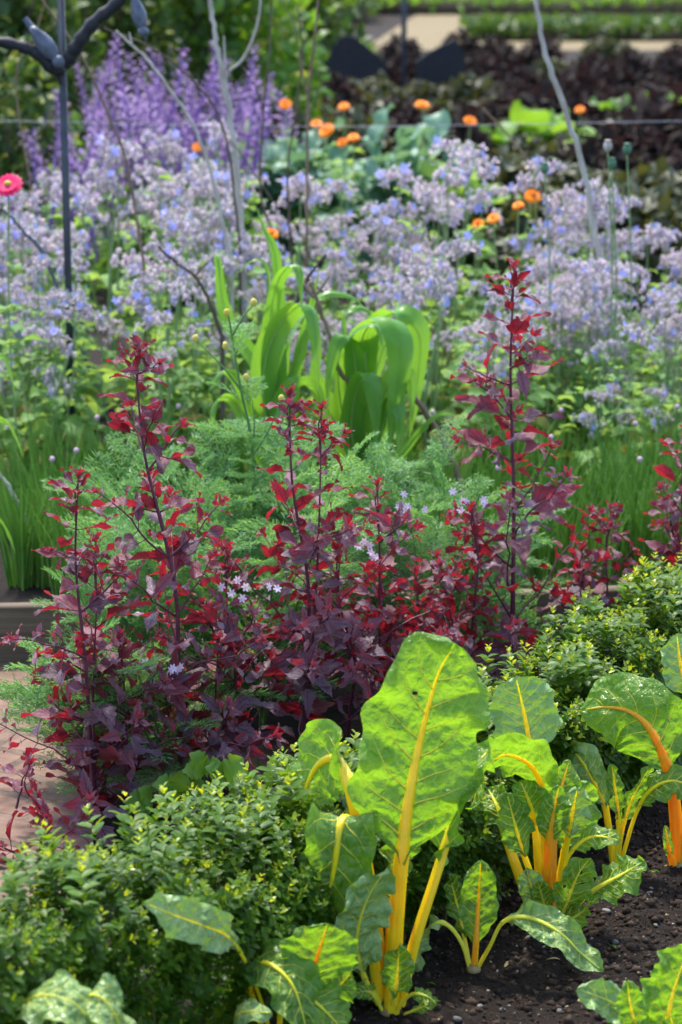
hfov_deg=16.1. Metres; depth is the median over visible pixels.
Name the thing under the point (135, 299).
borage plant
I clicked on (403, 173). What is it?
borage plant
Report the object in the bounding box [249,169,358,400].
borage plant
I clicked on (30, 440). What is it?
chive clump
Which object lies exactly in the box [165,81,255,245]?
purple salvia
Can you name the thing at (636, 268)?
borage plant
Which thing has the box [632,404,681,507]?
chive clump
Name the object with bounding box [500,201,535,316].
marigold
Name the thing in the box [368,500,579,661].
feathery plant
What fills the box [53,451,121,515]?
chive clump
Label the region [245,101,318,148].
olive clump
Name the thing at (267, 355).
maize plant
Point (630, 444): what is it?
chive clump
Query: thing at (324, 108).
olive clump
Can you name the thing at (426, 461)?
chive clump
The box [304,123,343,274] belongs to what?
marigold
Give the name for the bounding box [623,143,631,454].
poppy seed head
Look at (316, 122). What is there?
marigold
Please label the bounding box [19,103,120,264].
purple salvia
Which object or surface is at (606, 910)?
stone
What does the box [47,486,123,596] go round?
chive clump
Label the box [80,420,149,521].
chive clump
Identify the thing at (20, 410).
borage plant
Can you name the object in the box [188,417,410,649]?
feathery plant
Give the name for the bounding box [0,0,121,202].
shrub
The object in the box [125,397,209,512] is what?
chive clump
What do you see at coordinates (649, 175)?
olive clump
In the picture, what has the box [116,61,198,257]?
purple salvia
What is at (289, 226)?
pea stick
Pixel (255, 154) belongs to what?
purple salvia
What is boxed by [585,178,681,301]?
olive clump
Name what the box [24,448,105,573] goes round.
chive clump
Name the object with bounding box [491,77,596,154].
dark purple clump
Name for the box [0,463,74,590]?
chive clump
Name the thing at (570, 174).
olive clump
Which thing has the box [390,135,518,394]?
borage plant
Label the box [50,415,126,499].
chive clump
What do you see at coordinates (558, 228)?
borage plant
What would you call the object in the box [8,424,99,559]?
chive clump
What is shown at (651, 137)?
dark purple clump
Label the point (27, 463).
chive clump
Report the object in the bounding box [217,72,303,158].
purple salvia
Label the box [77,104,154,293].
purple salvia
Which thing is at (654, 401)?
borage plant
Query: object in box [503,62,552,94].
dark purple clump
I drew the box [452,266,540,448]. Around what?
borage plant
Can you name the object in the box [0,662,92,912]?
brick path
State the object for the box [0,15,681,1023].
ground
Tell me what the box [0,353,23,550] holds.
maize plant
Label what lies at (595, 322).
borage plant
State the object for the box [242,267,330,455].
borage plant
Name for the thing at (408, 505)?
lilac flower
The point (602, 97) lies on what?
dark purple clump
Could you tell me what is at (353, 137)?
marigold
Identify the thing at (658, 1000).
chard plant
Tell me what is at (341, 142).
marigold
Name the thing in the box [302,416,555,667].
feathery plant
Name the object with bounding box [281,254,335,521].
pea stick
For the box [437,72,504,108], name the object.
olive clump
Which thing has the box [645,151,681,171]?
dark purple clump
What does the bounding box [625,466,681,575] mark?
chive clump
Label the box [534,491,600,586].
chive clump
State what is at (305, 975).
chard plant
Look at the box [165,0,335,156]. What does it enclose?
shrub
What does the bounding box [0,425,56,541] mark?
chive clump
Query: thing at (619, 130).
dark purple clump
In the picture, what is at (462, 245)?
borage plant
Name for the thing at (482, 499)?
lilac flower
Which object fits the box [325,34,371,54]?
clipped hedge
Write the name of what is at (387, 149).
olive clump
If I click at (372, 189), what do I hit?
cabbage plant
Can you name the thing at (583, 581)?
orach plant
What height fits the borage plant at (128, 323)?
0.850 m
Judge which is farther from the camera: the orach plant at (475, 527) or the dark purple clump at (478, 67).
the dark purple clump at (478, 67)
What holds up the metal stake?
on the ground
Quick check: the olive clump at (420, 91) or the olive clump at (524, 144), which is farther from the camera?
the olive clump at (420, 91)
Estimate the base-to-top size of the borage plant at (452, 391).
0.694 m
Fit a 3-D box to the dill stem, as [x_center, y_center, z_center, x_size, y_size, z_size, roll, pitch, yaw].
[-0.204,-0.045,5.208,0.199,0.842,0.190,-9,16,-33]
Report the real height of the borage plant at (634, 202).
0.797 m
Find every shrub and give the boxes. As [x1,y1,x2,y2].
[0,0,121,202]
[0,31,85,239]
[8,0,191,181]
[81,0,260,173]
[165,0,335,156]
[231,0,382,94]
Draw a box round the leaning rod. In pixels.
[3,209,120,460]
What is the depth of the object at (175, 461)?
6.71 m
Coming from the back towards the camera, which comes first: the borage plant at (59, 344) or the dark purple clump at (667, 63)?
the dark purple clump at (667, 63)
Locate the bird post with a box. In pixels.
[0,0,148,456]
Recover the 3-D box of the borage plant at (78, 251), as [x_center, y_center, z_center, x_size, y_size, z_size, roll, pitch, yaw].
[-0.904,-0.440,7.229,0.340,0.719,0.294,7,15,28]
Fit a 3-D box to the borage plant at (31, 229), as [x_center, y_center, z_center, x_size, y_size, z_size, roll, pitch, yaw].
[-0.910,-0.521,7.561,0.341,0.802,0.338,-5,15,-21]
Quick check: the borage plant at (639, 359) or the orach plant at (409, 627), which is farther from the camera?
the borage plant at (639, 359)
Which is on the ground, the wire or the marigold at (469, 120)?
the marigold at (469, 120)
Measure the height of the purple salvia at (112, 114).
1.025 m
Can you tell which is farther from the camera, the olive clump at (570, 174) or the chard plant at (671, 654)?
the olive clump at (570, 174)
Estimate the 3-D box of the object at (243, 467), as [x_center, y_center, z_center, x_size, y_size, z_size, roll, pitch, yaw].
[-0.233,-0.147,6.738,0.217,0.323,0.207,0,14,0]
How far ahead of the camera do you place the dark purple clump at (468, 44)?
25.99 m
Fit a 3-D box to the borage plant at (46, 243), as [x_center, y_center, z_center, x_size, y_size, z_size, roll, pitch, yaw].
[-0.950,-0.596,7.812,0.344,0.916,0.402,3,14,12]
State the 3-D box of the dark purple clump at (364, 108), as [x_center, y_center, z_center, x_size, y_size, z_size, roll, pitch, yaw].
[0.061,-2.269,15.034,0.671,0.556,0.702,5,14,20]
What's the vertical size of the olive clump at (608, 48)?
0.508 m
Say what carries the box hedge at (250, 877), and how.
on the ground
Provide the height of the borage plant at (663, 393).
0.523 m
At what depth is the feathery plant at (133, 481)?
5.18 m
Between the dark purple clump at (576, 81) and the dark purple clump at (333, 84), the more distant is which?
the dark purple clump at (576, 81)
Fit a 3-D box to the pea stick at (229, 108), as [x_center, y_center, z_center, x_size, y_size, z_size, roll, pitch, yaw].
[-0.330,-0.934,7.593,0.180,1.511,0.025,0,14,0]
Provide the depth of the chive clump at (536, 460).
6.66 m
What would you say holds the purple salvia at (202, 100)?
on the ground
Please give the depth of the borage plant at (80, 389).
7.03 m
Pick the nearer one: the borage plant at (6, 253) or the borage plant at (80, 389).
the borage plant at (80, 389)
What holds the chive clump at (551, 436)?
on the ground
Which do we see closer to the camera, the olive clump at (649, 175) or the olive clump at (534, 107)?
the olive clump at (649, 175)
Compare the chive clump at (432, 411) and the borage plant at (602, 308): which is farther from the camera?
the borage plant at (602, 308)
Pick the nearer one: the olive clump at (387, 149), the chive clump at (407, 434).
the chive clump at (407, 434)
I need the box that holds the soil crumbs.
[271,799,681,1023]
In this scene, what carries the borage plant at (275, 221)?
on the ground
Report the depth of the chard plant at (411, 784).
3.60 m
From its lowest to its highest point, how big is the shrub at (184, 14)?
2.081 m
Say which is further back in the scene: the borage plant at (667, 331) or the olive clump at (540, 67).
the olive clump at (540, 67)
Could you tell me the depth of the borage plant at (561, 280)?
7.75 m
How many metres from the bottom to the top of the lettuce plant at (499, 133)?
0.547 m
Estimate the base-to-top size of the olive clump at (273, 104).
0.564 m
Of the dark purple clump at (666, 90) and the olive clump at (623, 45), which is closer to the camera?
the dark purple clump at (666, 90)
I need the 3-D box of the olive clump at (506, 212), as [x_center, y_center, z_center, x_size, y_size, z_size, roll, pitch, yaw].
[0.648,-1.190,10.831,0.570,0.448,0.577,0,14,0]
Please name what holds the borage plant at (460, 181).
on the ground
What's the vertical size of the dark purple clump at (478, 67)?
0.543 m
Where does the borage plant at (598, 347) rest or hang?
on the ground
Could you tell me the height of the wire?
0.028 m
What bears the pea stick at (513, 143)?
on the ground
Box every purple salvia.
[10,127,105,309]
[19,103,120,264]
[24,127,122,293]
[40,40,116,227]
[52,86,127,287]
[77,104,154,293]
[83,114,192,278]
[84,52,150,232]
[88,87,193,284]
[110,33,188,252]
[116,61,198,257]
[120,75,202,235]
[133,85,232,295]
[134,55,228,252]
[146,41,244,168]
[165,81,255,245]
[182,43,272,200]
[186,57,249,253]
[200,80,277,265]
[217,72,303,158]
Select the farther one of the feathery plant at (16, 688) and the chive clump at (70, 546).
the chive clump at (70, 546)
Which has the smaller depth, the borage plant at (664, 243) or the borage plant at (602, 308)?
the borage plant at (602, 308)
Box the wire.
[11,121,672,126]
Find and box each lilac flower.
[140,659,183,766]
[217,576,281,766]
[354,538,402,659]
[395,490,427,575]
[448,488,487,645]
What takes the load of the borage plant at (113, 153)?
on the ground
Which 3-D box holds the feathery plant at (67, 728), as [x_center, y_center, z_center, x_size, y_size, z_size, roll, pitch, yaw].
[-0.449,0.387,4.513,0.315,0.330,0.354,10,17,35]
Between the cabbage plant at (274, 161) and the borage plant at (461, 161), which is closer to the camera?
the borage plant at (461, 161)
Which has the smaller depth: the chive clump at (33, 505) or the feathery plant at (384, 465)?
the feathery plant at (384, 465)
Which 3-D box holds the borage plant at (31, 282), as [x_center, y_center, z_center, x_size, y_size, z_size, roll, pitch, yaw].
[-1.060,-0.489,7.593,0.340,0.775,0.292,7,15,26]
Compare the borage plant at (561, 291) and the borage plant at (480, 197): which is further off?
the borage plant at (480, 197)
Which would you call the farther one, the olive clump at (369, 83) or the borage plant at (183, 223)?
the olive clump at (369, 83)
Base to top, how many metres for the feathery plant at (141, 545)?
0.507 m
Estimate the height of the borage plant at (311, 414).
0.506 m
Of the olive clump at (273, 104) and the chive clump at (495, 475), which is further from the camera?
the olive clump at (273, 104)
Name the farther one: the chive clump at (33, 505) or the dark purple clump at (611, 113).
the dark purple clump at (611, 113)
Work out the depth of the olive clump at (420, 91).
19.04 m
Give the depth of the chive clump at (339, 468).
6.81 m
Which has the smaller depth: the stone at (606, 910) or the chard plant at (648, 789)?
the stone at (606, 910)
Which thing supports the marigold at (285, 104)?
on the ground
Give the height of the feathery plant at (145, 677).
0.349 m
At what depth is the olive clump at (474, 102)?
17.50 m
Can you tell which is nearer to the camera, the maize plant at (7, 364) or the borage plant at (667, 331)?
the maize plant at (7, 364)
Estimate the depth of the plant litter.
3.91 m
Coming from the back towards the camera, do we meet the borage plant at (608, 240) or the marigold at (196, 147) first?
the marigold at (196, 147)
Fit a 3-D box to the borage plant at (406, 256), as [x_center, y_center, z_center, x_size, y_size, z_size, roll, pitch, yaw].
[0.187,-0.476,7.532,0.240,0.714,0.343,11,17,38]
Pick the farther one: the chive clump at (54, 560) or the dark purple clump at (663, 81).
the dark purple clump at (663, 81)
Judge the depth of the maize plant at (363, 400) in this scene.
6.22 m
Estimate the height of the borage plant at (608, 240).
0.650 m
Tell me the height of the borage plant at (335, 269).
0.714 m
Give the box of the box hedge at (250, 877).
[0,543,681,1023]
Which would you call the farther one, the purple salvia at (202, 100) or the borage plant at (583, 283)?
the purple salvia at (202, 100)
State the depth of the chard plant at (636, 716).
4.19 m
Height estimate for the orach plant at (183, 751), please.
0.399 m
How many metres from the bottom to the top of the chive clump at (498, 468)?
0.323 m
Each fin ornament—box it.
[326,35,386,100]
[415,40,464,106]
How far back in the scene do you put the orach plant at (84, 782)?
4.31 m
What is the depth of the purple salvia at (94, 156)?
10.90 m
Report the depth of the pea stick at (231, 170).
7.45 m
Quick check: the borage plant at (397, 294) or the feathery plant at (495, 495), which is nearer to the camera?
the feathery plant at (495, 495)
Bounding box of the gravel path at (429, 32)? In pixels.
[372,15,681,49]
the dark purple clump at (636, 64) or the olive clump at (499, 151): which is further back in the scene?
the dark purple clump at (636, 64)
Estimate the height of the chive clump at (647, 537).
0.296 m
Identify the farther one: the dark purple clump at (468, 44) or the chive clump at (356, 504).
the dark purple clump at (468, 44)
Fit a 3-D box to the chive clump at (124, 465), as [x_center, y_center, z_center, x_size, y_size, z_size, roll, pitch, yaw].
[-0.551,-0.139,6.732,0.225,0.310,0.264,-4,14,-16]
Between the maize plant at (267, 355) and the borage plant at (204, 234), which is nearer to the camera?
the maize plant at (267, 355)
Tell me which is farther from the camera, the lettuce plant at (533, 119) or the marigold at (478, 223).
the lettuce plant at (533, 119)
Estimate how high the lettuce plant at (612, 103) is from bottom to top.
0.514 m
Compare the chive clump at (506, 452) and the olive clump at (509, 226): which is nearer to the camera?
the chive clump at (506, 452)
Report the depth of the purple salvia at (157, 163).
10.52 m
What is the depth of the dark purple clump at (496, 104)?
16.09 m
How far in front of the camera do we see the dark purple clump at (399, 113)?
14.89 m
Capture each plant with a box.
[0,173,78,395]
[0,188,103,416]
[0,216,54,400]
[0,219,111,418]
[0,234,58,394]
[0,236,46,411]
[0,244,92,455]
[0,252,115,464]
[0,278,61,484]
[0,289,48,460]
[0,328,70,500]
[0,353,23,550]
[0,466,167,849]
[0,616,170,796]
[0,632,189,792]
[0,752,90,861]
[3,213,85,413]
[3,290,105,474]
[6,170,106,375]
[12,969,135,1023]
[30,512,190,687]
[32,638,284,790]
[40,431,247,665]
[50,132,166,407]
[62,623,204,819]
[76,244,198,472]
[86,478,287,703]
[87,332,288,777]
[108,181,213,417]
[110,125,193,400]
[111,208,230,441]
[115,278,219,488]
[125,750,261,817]
[129,455,386,723]
[132,426,337,614]
[135,538,302,767]
[143,892,358,1023]
[145,276,235,457]
[148,116,269,357]
[151,162,271,419]
[154,166,256,445]
[179,256,264,481]
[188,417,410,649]
[207,382,460,739]
[208,197,309,419]
[209,210,367,522]
[222,415,490,691]
[224,138,319,267]
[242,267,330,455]
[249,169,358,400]
[253,116,352,255]
[253,176,356,371]
[286,241,364,429]
[286,632,503,1016]
[287,539,394,752]
[293,150,392,284]
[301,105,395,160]
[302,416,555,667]
[304,319,351,471]
[310,304,462,551]
[311,281,419,471]
[317,102,445,287]
[317,162,425,341]
[319,283,392,393]
[330,474,465,704]
[341,197,426,312]
[354,242,448,454]
[360,213,447,420]
[362,562,446,694]
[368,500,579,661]
[379,144,492,395]
[383,166,495,425]
[384,109,475,275]
[389,160,521,294]
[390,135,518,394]
[392,264,479,481]
[395,231,491,467]
[396,498,540,683]
[404,860,603,973]
[441,256,600,674]
[441,287,545,469]
[447,282,552,461]
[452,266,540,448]
[452,296,558,494]
[465,676,646,927]
[480,117,530,146]
[493,154,623,392]
[503,175,616,405]
[505,100,575,146]
[508,242,577,414]
[512,262,610,471]
[515,250,598,440]
[523,250,607,424]
[527,283,619,452]
[527,500,642,675]
[532,182,627,384]
[532,252,620,448]
[535,191,642,380]
[538,257,645,451]
[548,194,641,388]
[549,194,643,319]
[552,270,638,446]
[554,233,634,401]
[554,320,655,512]
[566,741,681,862]
[576,944,681,1023]
[579,286,674,449]
[579,672,681,867]
[582,260,672,416]
[584,338,656,483]
[590,93,629,109]
[617,289,681,450]
[621,91,681,119]
[621,337,681,494]
[627,280,681,426]
[628,220,681,420]
[634,336,681,460]
[638,424,681,627]
[641,226,681,394]
[660,634,681,692]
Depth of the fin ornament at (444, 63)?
19.99 m
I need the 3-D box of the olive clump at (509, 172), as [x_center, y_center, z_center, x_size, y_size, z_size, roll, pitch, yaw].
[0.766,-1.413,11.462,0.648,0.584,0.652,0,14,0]
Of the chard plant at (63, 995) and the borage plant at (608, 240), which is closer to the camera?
the chard plant at (63, 995)
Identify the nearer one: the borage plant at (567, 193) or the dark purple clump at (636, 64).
the borage plant at (567, 193)
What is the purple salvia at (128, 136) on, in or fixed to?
on the ground
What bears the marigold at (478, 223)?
on the ground
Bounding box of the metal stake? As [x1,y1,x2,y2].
[401,0,406,89]
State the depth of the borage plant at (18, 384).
6.86 m
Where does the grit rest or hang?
on the ground
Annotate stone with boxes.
[453,1016,461,1022]
[602,908,610,912]
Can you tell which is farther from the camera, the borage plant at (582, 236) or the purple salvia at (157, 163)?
the purple salvia at (157, 163)
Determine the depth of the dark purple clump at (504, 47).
25.85 m
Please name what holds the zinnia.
on the ground
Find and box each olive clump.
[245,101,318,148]
[255,95,304,113]
[309,96,351,153]
[345,84,396,114]
[349,69,402,101]
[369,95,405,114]
[381,141,441,161]
[397,79,444,104]
[409,99,459,115]
[430,203,531,294]
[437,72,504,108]
[466,172,621,305]
[468,93,503,110]
[473,153,552,260]
[479,145,555,177]
[480,104,571,155]
[502,125,566,158]
[531,56,567,86]
[547,157,637,261]
[575,34,619,63]
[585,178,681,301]
[594,154,681,246]
[595,115,644,160]
[601,40,641,72]
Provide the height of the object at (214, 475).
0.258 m
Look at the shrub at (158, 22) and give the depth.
14.51 m
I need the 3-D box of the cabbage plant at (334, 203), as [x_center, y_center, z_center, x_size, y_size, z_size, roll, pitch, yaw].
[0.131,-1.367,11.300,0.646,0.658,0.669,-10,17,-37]
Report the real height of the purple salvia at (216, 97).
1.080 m
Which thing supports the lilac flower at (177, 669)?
on the ground
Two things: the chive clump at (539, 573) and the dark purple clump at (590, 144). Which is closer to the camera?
the chive clump at (539, 573)
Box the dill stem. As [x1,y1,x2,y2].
[192,298,289,668]
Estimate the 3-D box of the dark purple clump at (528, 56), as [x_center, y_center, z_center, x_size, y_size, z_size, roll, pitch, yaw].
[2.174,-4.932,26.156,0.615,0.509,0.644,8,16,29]
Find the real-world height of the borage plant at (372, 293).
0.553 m
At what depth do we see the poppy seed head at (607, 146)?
7.02 m
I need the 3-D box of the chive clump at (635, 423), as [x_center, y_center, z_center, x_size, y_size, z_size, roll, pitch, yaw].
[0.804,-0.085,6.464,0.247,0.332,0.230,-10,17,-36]
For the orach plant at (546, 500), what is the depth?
4.90 m
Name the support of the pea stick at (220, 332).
on the ground
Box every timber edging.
[0,589,464,662]
[482,585,653,649]
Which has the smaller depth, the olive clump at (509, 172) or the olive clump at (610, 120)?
the olive clump at (509, 172)
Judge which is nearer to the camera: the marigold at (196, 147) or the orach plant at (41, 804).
the orach plant at (41, 804)
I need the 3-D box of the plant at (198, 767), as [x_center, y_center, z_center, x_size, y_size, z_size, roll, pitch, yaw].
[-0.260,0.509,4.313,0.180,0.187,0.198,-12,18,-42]
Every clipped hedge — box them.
[81,0,383,23]
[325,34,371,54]
[368,0,681,14]
[458,10,681,40]
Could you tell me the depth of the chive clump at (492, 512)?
5.94 m
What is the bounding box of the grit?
[352,800,681,1023]
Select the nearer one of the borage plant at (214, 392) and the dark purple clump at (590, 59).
the borage plant at (214, 392)
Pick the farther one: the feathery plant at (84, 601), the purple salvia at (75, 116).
the purple salvia at (75, 116)
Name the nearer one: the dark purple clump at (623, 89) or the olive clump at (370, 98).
the olive clump at (370, 98)
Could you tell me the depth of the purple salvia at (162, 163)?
10.55 m
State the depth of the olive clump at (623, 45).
26.22 m
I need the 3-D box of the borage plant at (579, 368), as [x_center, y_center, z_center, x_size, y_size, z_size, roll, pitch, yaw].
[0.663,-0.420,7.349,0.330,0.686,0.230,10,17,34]
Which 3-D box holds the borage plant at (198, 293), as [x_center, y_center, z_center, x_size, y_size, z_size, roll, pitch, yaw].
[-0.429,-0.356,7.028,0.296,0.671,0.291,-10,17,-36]
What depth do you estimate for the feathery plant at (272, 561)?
4.90 m
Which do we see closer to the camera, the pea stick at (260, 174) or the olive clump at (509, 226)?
the pea stick at (260, 174)
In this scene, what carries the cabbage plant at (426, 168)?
on the ground
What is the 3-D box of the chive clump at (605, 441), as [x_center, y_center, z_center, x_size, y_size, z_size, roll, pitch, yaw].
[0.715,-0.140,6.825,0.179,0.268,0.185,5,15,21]
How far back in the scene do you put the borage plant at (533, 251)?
7.88 m
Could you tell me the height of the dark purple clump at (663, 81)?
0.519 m
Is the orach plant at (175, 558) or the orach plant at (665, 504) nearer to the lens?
the orach plant at (175, 558)
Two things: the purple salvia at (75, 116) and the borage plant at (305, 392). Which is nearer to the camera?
the borage plant at (305, 392)
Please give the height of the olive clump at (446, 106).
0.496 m
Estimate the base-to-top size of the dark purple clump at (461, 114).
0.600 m
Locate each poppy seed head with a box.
[540,162,550,432]
[603,140,612,449]
[607,157,616,438]
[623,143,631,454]
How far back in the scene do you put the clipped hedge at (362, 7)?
41.43 m
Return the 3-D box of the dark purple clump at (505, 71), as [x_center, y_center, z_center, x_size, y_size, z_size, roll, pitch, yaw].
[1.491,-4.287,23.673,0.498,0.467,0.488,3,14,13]
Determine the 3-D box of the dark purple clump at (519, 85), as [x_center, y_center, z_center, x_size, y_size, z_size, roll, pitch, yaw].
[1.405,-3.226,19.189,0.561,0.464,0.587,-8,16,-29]
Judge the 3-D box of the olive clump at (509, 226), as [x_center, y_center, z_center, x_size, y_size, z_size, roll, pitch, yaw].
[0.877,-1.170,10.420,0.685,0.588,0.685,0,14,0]
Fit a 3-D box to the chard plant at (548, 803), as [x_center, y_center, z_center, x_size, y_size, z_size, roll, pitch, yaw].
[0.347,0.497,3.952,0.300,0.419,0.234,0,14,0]
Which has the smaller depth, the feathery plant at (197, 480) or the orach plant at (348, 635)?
the orach plant at (348, 635)
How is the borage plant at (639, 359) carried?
on the ground
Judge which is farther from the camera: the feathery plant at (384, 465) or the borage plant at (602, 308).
the borage plant at (602, 308)
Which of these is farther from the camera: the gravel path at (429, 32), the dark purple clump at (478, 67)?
the gravel path at (429, 32)
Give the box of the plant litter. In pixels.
[437,818,681,1019]
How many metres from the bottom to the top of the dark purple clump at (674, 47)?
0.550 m
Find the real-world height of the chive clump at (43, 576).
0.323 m
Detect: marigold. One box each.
[192,142,211,256]
[247,228,305,334]
[275,99,305,244]
[292,119,330,242]
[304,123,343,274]
[331,102,364,163]
[334,133,370,235]
[335,138,354,300]
[414,100,436,160]
[459,116,476,147]
[463,219,500,404]
[466,213,510,389]
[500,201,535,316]
[502,189,553,312]
[563,106,600,169]
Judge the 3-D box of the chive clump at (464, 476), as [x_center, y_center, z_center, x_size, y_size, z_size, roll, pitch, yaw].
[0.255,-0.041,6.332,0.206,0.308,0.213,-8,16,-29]
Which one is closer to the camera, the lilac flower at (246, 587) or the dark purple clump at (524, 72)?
the lilac flower at (246, 587)
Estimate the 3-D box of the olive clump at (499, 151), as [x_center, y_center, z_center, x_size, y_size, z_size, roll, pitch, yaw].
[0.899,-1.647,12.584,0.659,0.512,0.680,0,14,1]
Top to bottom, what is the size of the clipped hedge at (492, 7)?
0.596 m
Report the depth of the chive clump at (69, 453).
6.61 m
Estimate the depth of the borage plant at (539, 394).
6.79 m
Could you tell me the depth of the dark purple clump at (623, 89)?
18.96 m
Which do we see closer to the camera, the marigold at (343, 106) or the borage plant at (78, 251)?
the borage plant at (78, 251)
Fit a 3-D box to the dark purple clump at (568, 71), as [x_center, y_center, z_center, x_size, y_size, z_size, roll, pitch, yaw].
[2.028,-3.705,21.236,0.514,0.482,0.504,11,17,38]
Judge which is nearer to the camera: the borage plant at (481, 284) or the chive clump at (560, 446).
the chive clump at (560, 446)
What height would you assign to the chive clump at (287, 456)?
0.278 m
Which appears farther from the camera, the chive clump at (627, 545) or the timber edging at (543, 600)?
the chive clump at (627, 545)
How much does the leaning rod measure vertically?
0.824 m
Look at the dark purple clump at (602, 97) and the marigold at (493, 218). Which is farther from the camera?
the dark purple clump at (602, 97)
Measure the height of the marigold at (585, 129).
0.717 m
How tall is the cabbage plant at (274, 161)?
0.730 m
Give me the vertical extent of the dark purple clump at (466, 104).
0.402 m
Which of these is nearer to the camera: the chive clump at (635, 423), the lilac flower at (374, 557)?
the lilac flower at (374, 557)
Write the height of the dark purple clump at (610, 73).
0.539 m
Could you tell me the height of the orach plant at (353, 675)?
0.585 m
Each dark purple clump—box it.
[302,70,371,113]
[327,101,396,156]
[355,93,442,153]
[376,33,424,66]
[387,49,417,92]
[388,58,418,92]
[422,114,509,162]
[436,26,481,57]
[450,104,496,131]
[452,100,469,115]
[465,52,504,87]
[466,86,523,124]
[469,34,521,76]
[484,50,514,84]
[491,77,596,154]
[494,75,540,101]
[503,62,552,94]
[513,34,567,77]
[540,84,575,119]
[540,117,647,176]
[550,62,591,96]
[552,63,611,100]
[566,50,611,84]
[583,84,633,128]
[584,116,667,169]
[587,56,634,93]
[594,96,647,128]
[596,122,681,160]
[606,47,652,86]
[618,84,635,106]
[622,81,681,153]
[629,71,678,105]
[641,42,681,78]
[641,48,681,85]
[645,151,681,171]
[661,87,681,152]
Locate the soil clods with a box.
[408,832,681,1003]
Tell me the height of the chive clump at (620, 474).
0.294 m
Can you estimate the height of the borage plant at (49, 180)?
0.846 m
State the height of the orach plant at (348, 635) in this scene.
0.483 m
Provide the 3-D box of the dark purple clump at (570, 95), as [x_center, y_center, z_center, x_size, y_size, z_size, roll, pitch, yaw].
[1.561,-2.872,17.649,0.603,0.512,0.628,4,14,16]
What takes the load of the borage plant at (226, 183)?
on the ground
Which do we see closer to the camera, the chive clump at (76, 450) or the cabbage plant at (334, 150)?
the chive clump at (76, 450)
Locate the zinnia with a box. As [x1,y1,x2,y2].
[0,173,48,463]
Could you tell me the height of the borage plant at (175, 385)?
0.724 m
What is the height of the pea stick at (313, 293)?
0.767 m
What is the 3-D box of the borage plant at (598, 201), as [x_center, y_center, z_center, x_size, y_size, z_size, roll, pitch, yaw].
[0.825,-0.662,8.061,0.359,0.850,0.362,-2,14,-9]
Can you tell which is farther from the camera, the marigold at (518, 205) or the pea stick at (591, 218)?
the marigold at (518, 205)
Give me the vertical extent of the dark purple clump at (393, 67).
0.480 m
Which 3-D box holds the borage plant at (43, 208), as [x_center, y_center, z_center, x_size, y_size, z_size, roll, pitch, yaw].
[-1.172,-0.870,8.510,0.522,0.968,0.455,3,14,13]
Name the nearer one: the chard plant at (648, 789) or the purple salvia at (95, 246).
the chard plant at (648, 789)
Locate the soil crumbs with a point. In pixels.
(566, 999)
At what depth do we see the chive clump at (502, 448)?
6.75 m
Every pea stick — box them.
[0,0,45,247]
[0,473,44,564]
[42,0,147,426]
[104,27,271,443]
[115,30,235,453]
[157,246,225,493]
[208,0,261,384]
[240,0,276,241]
[280,0,318,429]
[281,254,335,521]
[286,8,302,364]
[295,276,462,525]
[482,107,552,367]
[534,0,618,404]
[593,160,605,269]
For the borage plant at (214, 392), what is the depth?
6.95 m
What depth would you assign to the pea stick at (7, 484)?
6.05 m
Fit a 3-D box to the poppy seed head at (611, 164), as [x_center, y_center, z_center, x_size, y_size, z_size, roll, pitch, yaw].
[0.787,-0.554,7.067,0.039,0.959,0.024,0,14,0]
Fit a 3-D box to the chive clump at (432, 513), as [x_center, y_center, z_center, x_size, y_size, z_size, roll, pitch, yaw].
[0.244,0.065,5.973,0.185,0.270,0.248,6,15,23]
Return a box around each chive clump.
[0,402,77,493]
[0,410,71,494]
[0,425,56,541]
[0,456,55,561]
[0,456,76,588]
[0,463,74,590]
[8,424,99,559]
[21,472,124,599]
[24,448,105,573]
[27,425,117,493]
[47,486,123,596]
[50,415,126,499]
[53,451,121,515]
[61,468,143,543]
[73,488,131,575]
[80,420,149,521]
[99,403,183,508]
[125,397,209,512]
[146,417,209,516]
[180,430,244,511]
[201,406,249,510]
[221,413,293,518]
[250,421,318,519]
[295,421,343,515]
[308,416,358,508]
[347,418,423,517]
[379,407,423,509]
[398,475,477,588]
[402,437,483,546]
[403,431,456,515]
[405,409,489,513]
[437,479,517,580]
[446,451,508,522]
[453,401,555,485]
[456,413,526,496]
[460,466,545,588]
[461,413,564,519]
[488,417,579,499]
[493,434,580,560]
[502,480,581,588]
[519,408,603,521]
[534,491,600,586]
[540,453,605,545]
[552,451,632,555]
[558,411,625,506]
[563,482,642,585]
[581,456,671,582]
[583,441,672,550]
[586,413,658,512]
[588,417,681,539]
[596,469,679,580]
[624,413,681,514]
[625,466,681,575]
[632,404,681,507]
[642,442,679,542]
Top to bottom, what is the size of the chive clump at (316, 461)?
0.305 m
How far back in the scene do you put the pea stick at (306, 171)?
7.63 m
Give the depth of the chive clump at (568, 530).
6.38 m
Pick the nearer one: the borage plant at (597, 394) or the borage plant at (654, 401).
the borage plant at (597, 394)
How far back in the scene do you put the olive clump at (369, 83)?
19.07 m
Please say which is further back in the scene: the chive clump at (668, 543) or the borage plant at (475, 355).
the borage plant at (475, 355)
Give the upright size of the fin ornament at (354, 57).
0.743 m
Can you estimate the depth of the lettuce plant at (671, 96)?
16.12 m
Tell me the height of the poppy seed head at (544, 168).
0.946 m
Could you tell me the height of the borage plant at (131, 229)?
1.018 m
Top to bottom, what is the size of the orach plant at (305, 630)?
0.785 m
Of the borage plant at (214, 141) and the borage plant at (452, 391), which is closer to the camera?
the borage plant at (452, 391)
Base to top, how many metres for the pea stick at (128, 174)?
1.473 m
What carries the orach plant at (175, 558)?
on the ground

